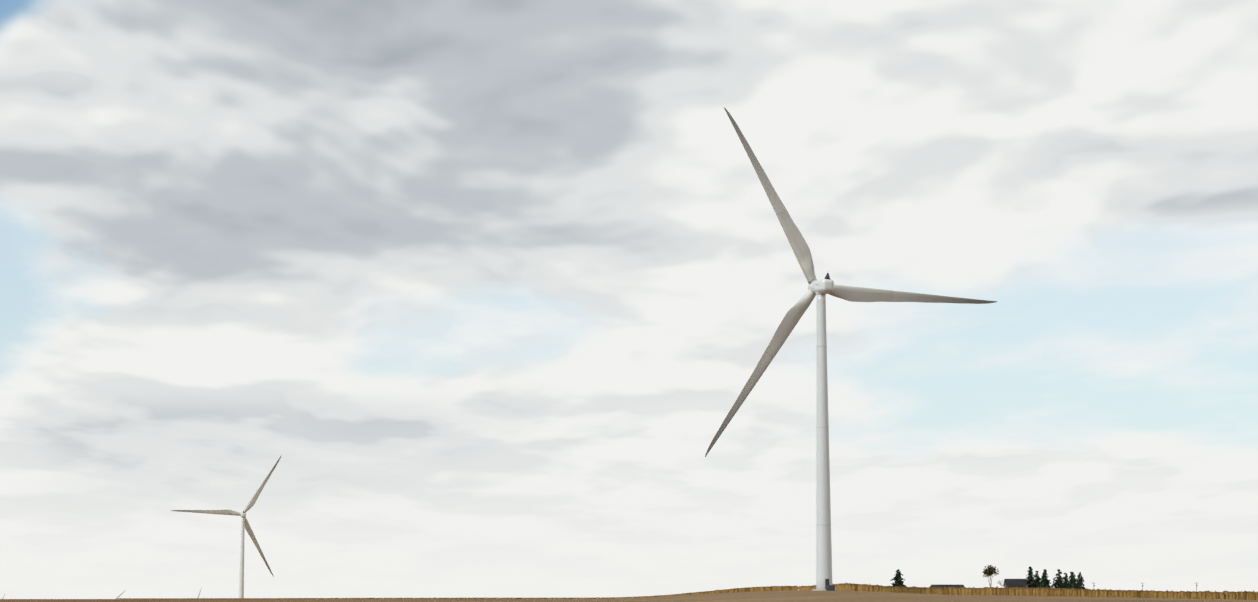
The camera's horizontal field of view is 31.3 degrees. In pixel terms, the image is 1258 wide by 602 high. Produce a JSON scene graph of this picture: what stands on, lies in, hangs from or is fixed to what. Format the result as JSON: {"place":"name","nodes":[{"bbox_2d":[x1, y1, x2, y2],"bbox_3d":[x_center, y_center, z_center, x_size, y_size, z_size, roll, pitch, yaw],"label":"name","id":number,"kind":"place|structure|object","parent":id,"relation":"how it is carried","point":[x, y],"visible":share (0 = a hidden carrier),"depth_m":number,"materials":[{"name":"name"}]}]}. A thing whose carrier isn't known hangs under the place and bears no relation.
{"place":"outdoors","nodes":[
{"label":"outdoors","id":0,"kind":"place"},
{"bbox_2d":[0,590,1257,601],"bbox_3d":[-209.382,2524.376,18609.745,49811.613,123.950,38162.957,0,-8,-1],"label":"field ground","id":1,"kind":"structure","parent":0,"point":[809,596],"depth_m":455.95,"materials":[{"name":"soil"}]},
{"bbox_2d":[172,455,281,597],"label":"wind turbine","id":2,"kind":"structure","parent":1,"relation":"on","point":[244,520],"depth_m":1706.04,"materials":[{"name":"paint"}]},
{"bbox_2d":[118,585,797,598],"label":"dry grass","id":3,"kind":"structure","parent":1,"relation":"on","point":[775,588],"depth_m":666.06,"materials":[{"name":"brown plant"}]},
{"bbox_2d":[705,108,996,590],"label":"wind turbine","id":4,"kind":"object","parent":1,"relation":"on","point":[821,288],"visible":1,"depth_m":596.56,"materials":[{"name":"paint"}]},
{"bbox_2d":[890,569,906,586],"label":"conifer tree","id":5,"kind":"object","parent":1,"relation":"on","point":[898,578],"visible":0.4,"depth_m":794.14,"materials":[{"name":"green plant"}]},
{"bbox_2d":[930,585,964,587],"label":"farm building","id":6,"kind":"structure","parent":1,"relation":"on","point":[946,586],"depth_m":784.60,"materials":[{"name":"metal"}]},
{"bbox_2d":[982,565,998,586],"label":"autumn tree","id":7,"kind":"object","parent":1,"relation":"on","point":[990,571],"visible":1,"depth_m":791.90,"materials":[{"name":"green plant"}]},
{"bbox_2d":[1003,579,1027,587],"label":"farm building","id":8,"kind":"structure","parent":1,"relation":"on","point":[1019,583],"depth_m":799.46,"materials":[{"name":"grey metal"}]},
{"bbox_2d":[798,583,1257,599],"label":"corn standing","id":9,"kind":"object","parent":1,"relation":"on","point":[1053,591],"visible":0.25,"depth_m":607.07,"materials":[{"name":"yellow plant"}]},
{"bbox_2d":[1026,566,1037,587],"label":"conifer group","id":10,"kind":"object","parent":1,"relation":"on","point":[1030,580],"visible":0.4,"depth_m":800.81,"materials":[{"name":"green plant"}]},
{"bbox_2d":[1035,571,1040,587],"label":"conifer group","id":11,"kind":"object","parent":1,"relation":"on","point":[1037,580],"visible":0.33,"depth_m":816.79,"materials":[{"name":"green plant"}]},
{"bbox_2d":[1038,569,1052,587],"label":"conifer group","id":12,"kind":"object","parent":1,"relation":"on","point":[1045,582],"visible":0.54,"depth_m":794.92,"materials":[{"name":"green plant"}]},
{"bbox_2d":[1051,569,1066,588],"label":"conifer group","id":13,"kind":"object","parent":1,"relation":"on","point":[1058,582],"visible":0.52,"depth_m":804.01,"materials":[{"name":"green plant"}]},
{"bbox_2d":[1063,573,1069,584],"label":"conifer group","id":14,"kind":"object","parent":1,"relation":"on","point":[1066,580],"visible":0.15,"depth_m":820.09,"materials":[{"name":"green plant"}]},
{"bbox_2d":[1065,572,1081,588],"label":"conifer group","id":15,"kind":"object","parent":1,"relation":"on","point":[1072,583],"visible":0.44,"depth_m":797.65,"materials":[{"name":"green plant"}]},
{"bbox_2d":[1076,572,1086,588],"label":"conifer group","id":16,"kind":"object","parent":1,"relation":"on","point":[1080,582],"visible":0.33,"depth_m":807.10,"materials":[{"name":"green plant"}]},
{"bbox_2d":[0,0,1257,598],"label":"sky","id":17,"kind":"structure","parent":0,"point":[493,285],"materials":[{"name":"white"}]}
]}

